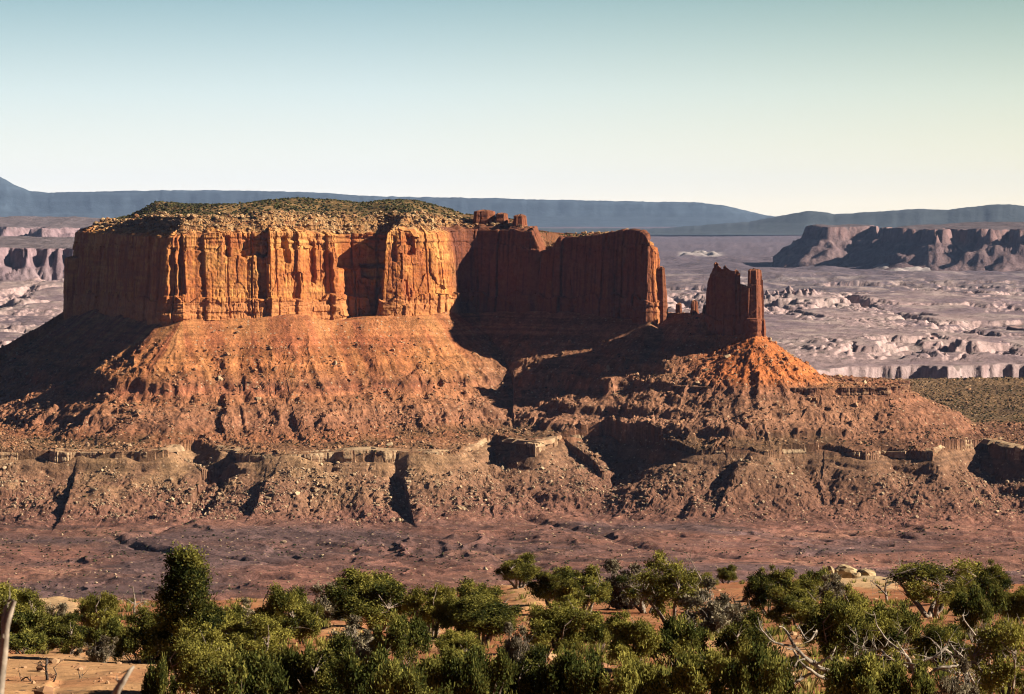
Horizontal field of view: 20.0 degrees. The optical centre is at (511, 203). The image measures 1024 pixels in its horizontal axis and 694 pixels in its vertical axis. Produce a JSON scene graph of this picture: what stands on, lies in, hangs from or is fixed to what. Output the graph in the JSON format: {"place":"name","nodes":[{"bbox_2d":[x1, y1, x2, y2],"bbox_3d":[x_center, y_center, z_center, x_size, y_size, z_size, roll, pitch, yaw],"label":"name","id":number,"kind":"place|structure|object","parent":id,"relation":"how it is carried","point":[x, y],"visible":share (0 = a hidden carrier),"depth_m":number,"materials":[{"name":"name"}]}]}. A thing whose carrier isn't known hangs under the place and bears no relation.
{"place":"outdoors","nodes":[
{"label":"outdoors","id":0,"kind":"place"},
{"bbox_2d":[0,216,100,236],"bbox_3d":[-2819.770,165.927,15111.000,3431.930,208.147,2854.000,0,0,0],"label":"distant mesa","id":1,"kind":"structure","parent":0,"point":[37,226],"depth_m":14663.65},
{"bbox_2d":[0,177,775,226],"bbox_3d":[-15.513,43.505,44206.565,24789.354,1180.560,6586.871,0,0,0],"label":"plateau","id":2,"kind":"structure","parent":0,"point":[15,200],"depth_m":42188.55,"materials":[{"name":"stone"}]},
{"bbox_2d":[0,377,1023,600],"bbox_3d":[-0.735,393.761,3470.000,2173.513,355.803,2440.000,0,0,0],"label":"terrain","id":3,"kind":"structure","parent":0,"point":[439,533],"depth_m":3258.54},
{"bbox_2d":[0,198,868,448],"bbox_3d":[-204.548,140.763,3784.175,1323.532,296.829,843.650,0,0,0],"label":"mesa","id":4,"kind":"structure","parent":3,"relation":"on","point":[182,293],"depth_m":3653.05,"materials":[{"name":"stone"}]},
{"bbox_2d":[97,196,600,241],"bbox_3d":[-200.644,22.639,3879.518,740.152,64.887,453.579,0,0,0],"label":"scrub","id":5,"kind":"object","parent":4,"relation":"on","point":[276,205],"visible":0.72,"depth_m":3818.49,"materials":[{"name":"green plant"}]},
{"bbox_2d":[91,209,627,245],"bbox_3d":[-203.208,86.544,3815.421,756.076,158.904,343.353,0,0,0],"label":"ledge rubble","id":6,"kind":"object","parent":4,"relation":"on","point":[193,216],"visible":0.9,"depth_m":3755.00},
{"bbox_2d":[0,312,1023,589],"bbox_3d":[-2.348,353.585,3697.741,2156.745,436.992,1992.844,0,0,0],"label":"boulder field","id":7,"kind":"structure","parent":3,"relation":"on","point":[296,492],"depth_m":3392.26,"materials":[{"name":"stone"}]},
{"bbox_2d":[0,435,1023,462],"bbox_3d":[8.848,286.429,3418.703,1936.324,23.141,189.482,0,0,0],"label":"rim ledge","id":8,"kind":"object","parent":3,"relation":"on","point":[60,456],"visible":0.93,"depth_m":3352.58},
{"bbox_2d":[0,317,1023,595],"bbox_3d":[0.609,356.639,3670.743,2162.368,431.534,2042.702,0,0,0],"label":"slope scrub","id":9,"kind":"object","parent":3,"relation":"on","point":[556,489],"visible":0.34,"depth_m":3282.27,"materials":[{"name":"green plant"}]},
{"bbox_2d":[627,262,854,391],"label":"rock tower","id":10,"kind":"structure","parent":3,"relation":"on","point":[733,311],"depth_m":3547.44,"materials":[{"name":"stone"}]},
{"bbox_2d":[664,375,910,395],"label":"rim ledge","id":11,"kind":"object","parent":3,"relation":"on","point":[849,391],"visible":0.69,"depth_m":3470.78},
{"bbox_2d":[0,227,1023,378],"bbox_3d":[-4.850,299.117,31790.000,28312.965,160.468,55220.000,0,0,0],"label":"canyon land","id":12,"kind":"structure","parent":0,"point":[876,321],"depth_m":7987.66,"materials":[{"name":"stone"}]},
{"bbox_2d":[0,236,74,280],"bbox_3d":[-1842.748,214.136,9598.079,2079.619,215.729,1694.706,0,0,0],"label":"distant mesa","id":13,"kind":"structure","parent":12,"relation":"on","point":[24,258],"depth_m":9011.30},
{"bbox_2d":[773,224,891,267],"bbox_3d":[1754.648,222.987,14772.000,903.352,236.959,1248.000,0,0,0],"label":"distant mesa","id":14,"kind":"structure","parent":12,"relation":"on","point":[819,244],"depth_m":14593.89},
{"bbox_2d":[849,221,1023,271],"bbox_3d":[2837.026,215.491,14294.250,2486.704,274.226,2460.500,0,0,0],"label":"distant mesa","id":15,"kind":"structure","parent":12,"relation":"on","point":[982,246],"depth_m":13638.06,"materials":[{"name":"stone"}]},
{"bbox_2d":[1006,324,1023,330],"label":"rock table","id":16,"kind":"object","parent":12,"relation":"on","point":[1019,327],"visible":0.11,"depth_m":6803.33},
{"bbox_2d":[0,0,1023,215],"label":"sky","id":17,"kind":"structure","parent":0,"point":[765,107],"materials":[{"name":"blue"}]},
{"bbox_2d":[4,578,1023,693],"bbox_3d":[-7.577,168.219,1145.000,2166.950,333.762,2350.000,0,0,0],"label":"ground","id":18,"kind":"structure","parent":0,"point":[69,680],"depth_m":158.63,"materials":[{"name":"red soil"}]},
{"bbox_2d":[0,583,16,693],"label":"leaning pole","id":19,"kind":"object","parent":18,"relation":"on","point":[6,618],"visible":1,"depth_m":25.97,"materials":[{"name":"brown wood"}]},
{"bbox_2d":[0,580,48,624],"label":"juniper tree","id":20,"kind":"object","parent":18,"relation":"on","point":[24,599],"visible":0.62,"depth_m":188.77,"materials":[{"name":"green plant"}]},
{"bbox_2d":[0,608,59,650],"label":"shrub","id":21,"kind":"object","parent":18,"relation":"on","point":[30,619],"visible":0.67,"depth_m":164.91,"materials":[{"name":"green plant"}]},
{"bbox_2d":[0,628,74,653],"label":"shrub","id":22,"kind":"object","parent":18,"relation":"on","point":[29,641],"visible":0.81,"depth_m":148.55,"materials":[{"name":"green plant"}]},
{"bbox_2d":[19,654,66,685],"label":"burnt stump","id":23,"kind":"object","parent":18,"relation":"on","point":[46,669],"visible":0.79,"depth_m":121.95,"materials":[{"name":"brown wood"}]},
{"bbox_2d":[43,602,79,623],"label":"dry shrub","id":24,"kind":"object","parent":18,"relation":"on","point":[62,607],"visible":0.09,"depth_m":188.67,"materials":[{"name":"grey plant"}]},
{"bbox_2d":[31,612,94,653],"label":"juniper tree","id":25,"kind":"object","parent":18,"relation":"on","point":[68,630],"visible":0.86,"depth_m":153.96,"materials":[{"name":"green plant"}]},
{"bbox_2d":[73,635,119,662],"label":"dry shrub","id":26,"kind":"object","parent":18,"relation":"on","point":[96,652],"visible":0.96,"depth_m":137.82,"materials":[{"name":"grey plant"}]},
{"bbox_2d":[74,590,121,629],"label":"juniper tree","id":27,"kind":"object","parent":18,"relation":"on","point":[106,605],"visible":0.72,"depth_m":174.64,"materials":[{"name":"green plant"}]},
{"bbox_2d":[83,614,139,656],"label":"shrub","id":28,"kind":"object","parent":18,"relation":"on","point":[112,629],"visible":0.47,"depth_m":149.03,"materials":[{"name":"green plant"}]},
{"bbox_2d":[111,666,133,693],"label":"broken branch","id":29,"kind":"object","parent":18,"relation":"on","point":[118,687],"visible":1,"depth_m":25.95,"materials":[{"name":"brown wood"}]},
{"bbox_2d":[118,586,152,617],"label":"snag","id":30,"kind":"object","parent":18,"relation":"on","point":[134,603],"visible":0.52,"depth_m":224.98,"materials":[{"name":"grey wood"}]},
{"bbox_2d":[110,624,170,663],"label":"shrub","id":31,"kind":"object","parent":18,"relation":"on","point":[150,641],"visible":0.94,"depth_m":139.69,"materials":[{"name":"green plant"}]},
{"bbox_2d":[122,604,170,650],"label":"juniper tree","id":32,"kind":"object","parent":18,"relation":"on","point":[144,620],"visible":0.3,"depth_m":159.58,"materials":[{"name":"green plant"}]},
{"bbox_2d":[140,652,177,693],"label":"shrub","id":33,"kind":"object","parent":18,"relation":"on","point":[154,681],"visible":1,"depth_m":107.17,"materials":[{"name":"green plant"}]},
{"bbox_2d":[150,541,231,661],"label":"pinyon tree","id":34,"kind":"object","parent":18,"relation":"on","point":[185,578],"visible":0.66,"depth_m":139.88,"materials":[{"name":"green plant"}]},
{"bbox_2d":[154,621,229,693],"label":"juniper tree","id":35,"kind":"object","parent":18,"relation":"on","point":[187,656],"visible":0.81,"depth_m":116.30,"materials":[{"name":"green plant"}]},
{"bbox_2d":[210,601,247,633],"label":"juniper tree","id":36,"kind":"object","parent":18,"relation":"on","point":[233,613],"visible":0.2,"depth_m":142.64,"materials":[{"name":"green plant"}]},
{"bbox_2d":[224,597,254,627],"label":"dry shrub","id":37,"kind":"object","parent":18,"relation":"on","point":[244,601],"visible":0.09,"depth_m":189.18,"materials":[{"name":"grey plant"}]},
{"bbox_2d":[191,640,291,693],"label":"shrub","id":38,"kind":"object","parent":18,"relation":"on","point":[249,673],"visible":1,"depth_m":105.64,"materials":[{"name":"green plant"}]},
{"bbox_2d":[216,613,301,661],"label":"juniper tree","id":39,"kind":"object","parent":18,"relation":"on","point":[253,637],"visible":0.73,"depth_m":129.82,"materials":[{"name":"green plant"}]},
{"bbox_2d":[249,581,323,649],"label":"juniper tree","id":40,"kind":"object","parent":18,"relation":"on","point":[279,604],"visible":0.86,"depth_m":162.01,"materials":[{"name":"green plant"}]},
{"bbox_2d":[260,636,316,693],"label":"shrub","id":41,"kind":"object","parent":18,"relation":"on","point":[288,656],"visible":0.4,"depth_m":110.74,"materials":[{"name":"green plant"}]},
{"bbox_2d":[286,593,324,643],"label":"juniper tree","id":42,"kind":"object","parent":18,"relation":"on","point":[318,608],"visible":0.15,"depth_m":174.90,"materials":[{"name":"green plant"}]},
{"bbox_2d":[288,631,356,693],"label":"juniper tree","id":43,"kind":"object","parent":18,"relation":"on","point":[316,676],"visible":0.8,"depth_m":109.47,"materials":[{"name":"green plant"}]},
{"bbox_2d":[307,581,356,620],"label":"dry shrub","id":44,"kind":"object","parent":18,"relation":"on","point":[328,607],"visible":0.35,"depth_m":215.16,"materials":[{"name":"grey plant"}]},
{"bbox_2d":[326,614,390,663],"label":"dry shrub","id":45,"kind":"object","parent":18,"relation":"on","point":[364,639],"visible":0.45,"depth_m":142.21,"materials":[{"name":"grey plant"}]},
{"bbox_2d":[332,639,409,693],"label":"shrub","id":46,"kind":"object","parent":18,"relation":"on","point":[353,672],"visible":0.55,"depth_m":104.50,"materials":[{"name":"green plant"}]},
{"bbox_2d":[320,565,422,630],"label":"juniper tree","id":47,"kind":"object","parent":18,"relation":"on","point":[375,599],"visible":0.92,"depth_m":196.02,"materials":[{"name":"green plant"}]},
{"bbox_2d":[370,606,432,668],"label":"shrub","id":48,"kind":"object","parent":18,"relation":"on","point":[402,634],"visible":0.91,"depth_m":139.80,"materials":[{"name":"green plant"}]},
{"bbox_2d":[361,657,454,693],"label":"shrub","id":49,"kind":"object","parent":18,"relation":"on","point":[413,681],"visible":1,"depth_m":101.41,"materials":[{"name":"green plant"}]},
{"bbox_2d":[401,582,454,635],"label":"juniper tree","id":50,"kind":"object","parent":18,"relation":"on","point":[416,599],"visible":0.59,"depth_m":185.28,"materials":[{"name":"green plant"}]},
{"bbox_2d":[410,643,466,693],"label":"shrub","id":51,"kind":"object","parent":18,"relation":"on","point":[433,667],"visible":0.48,"depth_m":105.56,"materials":[{"name":"green plant"}]},
{"bbox_2d":[430,587,469,634],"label":"juniper tree","id":52,"kind":"object","parent":18,"relation":"on","point":[442,614],"visible":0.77,"depth_m":168.32,"materials":[{"name":"green plant"}]},
{"bbox_2d":[431,628,490,656],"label":"juniper tree","id":53,"kind":"object","parent":18,"relation":"on","point":[460,640],"visible":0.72,"depth_m":142.02,"materials":[{"name":"green plant"}]},
{"bbox_2d":[440,640,518,693],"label":"shrub","id":54,"kind":"object","parent":18,"relation":"on","point":[480,675],"visible":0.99,"depth_m":104.61,"materials":[{"name":"green plant"}]},
{"bbox_2d":[455,577,508,606],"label":"juniper tree","id":55,"kind":"object","parent":18,"relation":"on","point":[467,585],"visible":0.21,"depth_m":201.22,"materials":[{"name":"green plant"}]},
{"bbox_2d":[447,591,526,644],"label":"juniper tree","id":56,"kind":"object","parent":18,"relation":"on","point":[478,616],"visible":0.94,"depth_m":165.22,"materials":[{"name":"green plant"}]},
{"bbox_2d":[5,589,1021,693],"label":"pebbles","id":57,"kind":"object","parent":18,"relation":"on","point":[43,689],"visible":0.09,"depth_m":132.84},
{"bbox_2d":[9,578,1023,693],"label":"ground cover","id":58,"kind":"object","parent":18,"relation":"on","point":[782,632],"visible":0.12,"depth_m":155.57,"materials":[{"name":"green plant"}]},
{"bbox_2d":[498,620,537,662],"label":"dry shrub","id":59,"kind":"object","parent":18,"relation":"on","point":[515,647],"visible":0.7,"depth_m":135.82,"materials":[{"name":"grey plant"}]},
{"bbox_2d":[493,552,543,588],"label":"juniper tree","id":60,"kind":"object","parent":18,"relation":"on","point":[520,569],"visible":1,"depth_m":359.22,"materials":[{"name":"green plant"}]},
{"bbox_2d":[498,643,551,693],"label":"juniper tree","id":61,"kind":"object","parent":18,"relation":"on","point":[524,680],"visible":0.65,"depth_m":107.02,"materials":[{"name":"green plant"}]},
{"bbox_2d":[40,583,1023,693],"bbox_3d":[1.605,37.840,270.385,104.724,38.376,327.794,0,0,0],"label":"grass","id":62,"kind":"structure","parent":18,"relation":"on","point":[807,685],"depth_m":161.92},
{"bbox_2d":[523,564,575,605],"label":"juniper tree","id":63,"kind":"object","parent":18,"relation":"on","point":[544,584],"visible":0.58,"depth_m":251.08,"materials":[{"name":"green plant"}]},
{"bbox_2d":[520,593,605,652],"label":"juniper tree","id":64,"kind":"object","parent":18,"relation":"on","point":[567,620],"visible":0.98,"depth_m":153.32,"materials":[{"name":"green plant"}]},
{"bbox_2d":[530,642,612,693],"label":"shrub","id":65,"kind":"object","parent":18,"relation":"on","point":[570,674],"visible":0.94,"depth_m":105.87,"materials":[{"name":"green plant"}]},
{"bbox_2d":[548,564,613,613],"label":"juniper tree","id":66,"kind":"object","parent":18,"relation":"on","point":[595,589],"visible":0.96,"depth_m":237.78,"materials":[{"name":"green plant"}]},
{"bbox_2d":[579,611,613,652],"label":"shrub","id":67,"kind":"object","parent":18,"relation":"on","point":[603,635],"visible":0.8,"depth_m":153.96,"materials":[{"name":"green plant"}]},
{"bbox_2d":[600,557,658,608],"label":"dry shrub","id":68,"kind":"object","parent":18,"relation":"on","point":[613,567],"visible":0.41,"depth_m":250.93,"materials":[{"name":"grey plant"}]},
{"bbox_2d":[596,648,670,693],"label":"shrub","id":69,"kind":"object","parent":18,"relation":"on","point":[630,680],"visible":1,"depth_m":104.53,"materials":[{"name":"green plant"}]},
{"bbox_2d":[604,609,663,664],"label":"juniper tree","id":70,"kind":"object","parent":18,"relation":"on","point":[640,635],"visible":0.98,"depth_m":133.41,"materials":[{"name":"green plant"}]},
{"bbox_2d":[614,569,663,612],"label":"juniper tree","id":71,"kind":"object","parent":18,"relation":"on","point":[630,591],"visible":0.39,"depth_m":244.24,"materials":[{"name":"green plant"}]},
{"bbox_2d":[633,549,703,622],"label":"juniper tree","id":72,"kind":"object","parent":18,"relation":"on","point":[673,582],"visible":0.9,"depth_m":215.99,"materials":[{"name":"green plant"}]},
{"bbox_2d":[646,611,711,669],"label":"shrub","id":73,"kind":"object","parent":18,"relation":"on","point":[677,634],"visible":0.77,"depth_m":135.30,"materials":[{"name":"green plant"}]},
{"bbox_2d":[638,642,735,693],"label":"shrub","id":74,"kind":"object","parent":18,"relation":"on","point":[690,674],"visible":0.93,"depth_m":104.28,"materials":[{"name":"green plant"}]},
{"bbox_2d":[697,572,719,587],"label":"juniper tree","id":75,"kind":"object","parent":18,"relation":"on","point":[706,575],"visible":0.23,"depth_m":359.90,"materials":[{"name":"green plant"}]},
{"bbox_2d":[677,576,753,635],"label":"dry shrub","id":76,"kind":"object","parent":18,"relation":"on","point":[720,611],"visible":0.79,"depth_m":189.07,"materials":[{"name":"grey plant"}]},
{"bbox_2d":[716,564,738,583],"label":"juniper tree","id":77,"kind":"object","parent":18,"relation":"on","point":[724,573],"visible":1,"depth_m":426.81,"materials":[{"name":"green plant"}]},
{"bbox_2d":[711,609,774,665],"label":"juniper tree","id":78,"kind":"object","parent":18,"relation":"on","point":[733,635],"visible":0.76,"depth_m":135.63,"materials":[{"name":"green plant"}]},
{"bbox_2d":[722,636,798,693],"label":"shrub","id":79,"kind":"object","parent":18,"relation":"on","point":[765,671],"visible":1,"depth_m":103.43,"materials":[{"name":"green plant"}]},
{"bbox_2d":[742,563,790,613],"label":"juniper tree","id":80,"kind":"object","parent":18,"relation":"on","point":[759,584],"visible":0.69,"depth_m":244.04,"materials":[{"name":"green plant"}]},
{"bbox_2d":[762,588,819,628],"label":"juniper tree","id":81,"kind":"object","parent":18,"relation":"on","point":[796,602],"visible":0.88,"depth_m":205.66,"materials":[{"name":"green plant"}]},
{"bbox_2d":[779,643,803,675],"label":"fallen branches","id":82,"kind":"object","parent":18,"relation":"on","point":[795,653],"visible":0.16,"depth_m":117.03,"materials":[{"name":"grey wood"}]},
{"bbox_2d":[766,566,821,613],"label":"juniper tree","id":83,"kind":"object","parent":18,"relation":"on","point":[788,574],"visible":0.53,"depth_m":238.02,"materials":[{"name":"green plant"}]},
{"bbox_2d":[754,616,847,683],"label":"dead tree","id":84,"kind":"object","parent":18,"relation":"on","point":[815,663],"visible":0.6,"depth_m":117.92,"materials":[{"name":"grey wood"}]},
{"bbox_2d":[800,566,840,599],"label":"shrub","id":85,"kind":"object","parent":18,"relation":"on","point":[819,574],"visible":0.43,"depth_m":310.56,"materials":[{"name":"green plant"}]},
{"bbox_2d":[815,572,853,600],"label":"dry shrub","id":86,"kind":"object","parent":18,"relation":"on","point":[834,586],"visible":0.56,"depth_m":291.10,"materials":[{"name":"grey plant"}]},
{"bbox_2d":[798,582,874,661],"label":"juniper tree","id":87,"kind":"object","parent":18,"relation":"on","point":[832,621],"visible":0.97,"depth_m":146.12,"materials":[{"name":"green plant"}]},
{"bbox_2d":[834,564,856,577],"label":"rock","id":88,"kind":"object","parent":18,"relation":"on","point":[845,571],"visible":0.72,"depth_m":468.54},
{"bbox_2d":[821,647,906,693],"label":"shrub","id":89,"kind":"object","parent":18,"relation":"on","point":[863,674],"visible":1,"depth_m":103.32,"materials":[{"name":"green plant"}]},
{"bbox_2d":[857,569,875,575],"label":"rock","id":90,"kind":"object","parent":18,"relation":"on","point":[866,572],"visible":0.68,"depth_m":461.00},
{"bbox_2d":[856,575,886,578],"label":"rock","id":91,"kind":"object","parent":18,"relation":"on","point":[870,577],"visible":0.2,"depth_m":449.23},
{"bbox_2d":[847,593,910,660],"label":"juniper tree","id":92,"kind":"object","parent":18,"relation":"on","point":[886,619],"visible":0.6,"depth_m":150.90,"materials":[{"name":"green plant"}]},
{"bbox_2d":[870,566,903,599],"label":"snag","id":93,"kind":"object","parent":18,"relation":"on","point":[885,592],"visible":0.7,"depth_m":299.98,"materials":[{"name":"grey plant"}]},
{"bbox_2d":[867,596,923,657],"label":"shrub","id":94,"kind":"object","parent":18,"relation":"on","point":[912,632],"visible":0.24,"depth_m":156.57,"materials":[{"name":"green plant"}]},
{"bbox_2d":[848,625,942,668],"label":"fallen branches","id":95,"kind":"object","parent":18,"relation":"on","point":[870,651],"visible":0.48,"depth_m":119.05,"materials":[{"name":"grey wood"}]},
{"bbox_2d":[874,647,937,693],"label":"shrub","id":96,"kind":"object","parent":18,"relation":"on","point":[923,684],"visible":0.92,"depth_m":103.34,"materials":[{"name":"green plant"}]},
{"bbox_2d":[854,611,959,676],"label":"dead tree","id":97,"kind":"object","parent":18,"relation":"on","point":[936,655],"visible":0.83,"depth_m":119.88,"materials":[{"name":"grey wood"}]},
{"bbox_2d":[888,555,983,617],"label":"juniper tree","id":98,"kind":"object","parent":18,"relation":"on","point":[924,571],"visible":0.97,"depth_m":238.12,"materials":[{"name":"green plant"}]},
{"bbox_2d":[908,620,972,667],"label":"juniper tree","id":99,"kind":"object","parent":18,"relation":"on","point":[925,643],"visible":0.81,"depth_m":141.80,"materials":[{"name":"green plant"}]},
{"bbox_2d":[932,654,984,693],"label":"dry shrub","id":100,"kind":"object","parent":18,"relation":"on","point":[954,686],"visible":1,"depth_m":102.26,"materials":[{"name":"grey plant"}]},
{"bbox_2d":[951,572,975,597],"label":"juniper tree","id":101,"kind":"object","parent":18,"relation":"on","point":[963,580],"visible":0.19,"depth_m":266.03,"materials":[{"name":"green plant"}]},
{"bbox_2d":[923,631,1023,690],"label":"fallen branches","id":102,"kind":"object","parent":18,"relation":"on","point":[949,671],"visible":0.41,"depth_m":120.83,"materials":[{"name":"grey wood"}]},
{"bbox_2d":[948,610,1004,685],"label":"dead tree","id":103,"kind":"object","parent":18,"relation":"on","point":[956,651],"visible":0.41,"depth_m":121.95,"materials":[{"name":"grey wood"}]},
{"bbox_2d":[947,579,1012,642],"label":"juniper tree","id":104,"kind":"object","parent":18,"relation":"on","point":[976,605],"visible":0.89,"depth_m":168.13,"materials":[{"name":"green plant"}]},
{"bbox_2d":[962,560,1014,601],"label":"juniper tree","id":105,"kind":"object","parent":18,"relation":"on","point":[987,577],"visible":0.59,"depth_m":273.20,"materials":[{"name":"green plant"}]},
{"bbox_2d":[962,613,1023,693],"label":"juniper tree","id":106,"kind":"object","parent":18,"relation":"on","point":[1001,641],"visible":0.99,"depth_m":110.92,"materials":[{"name":"green plant"}]},
{"bbox_2d":[997,583,1023,625],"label":"juniper tree","id":107,"kind":"object","parent":18,"relation":"on","point":[1016,599],"visible":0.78,"depth_m":192.87,"materials":[{"name":"green plant"}]},
{"bbox_2d":[538,204,1023,234],"bbox_3d":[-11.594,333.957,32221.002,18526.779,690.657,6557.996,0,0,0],"label":"plateau","id":108,"kind":"structure","parent":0,"point":[794,223],"depth_m":30195.93,"materials":[{"name":"stone"}]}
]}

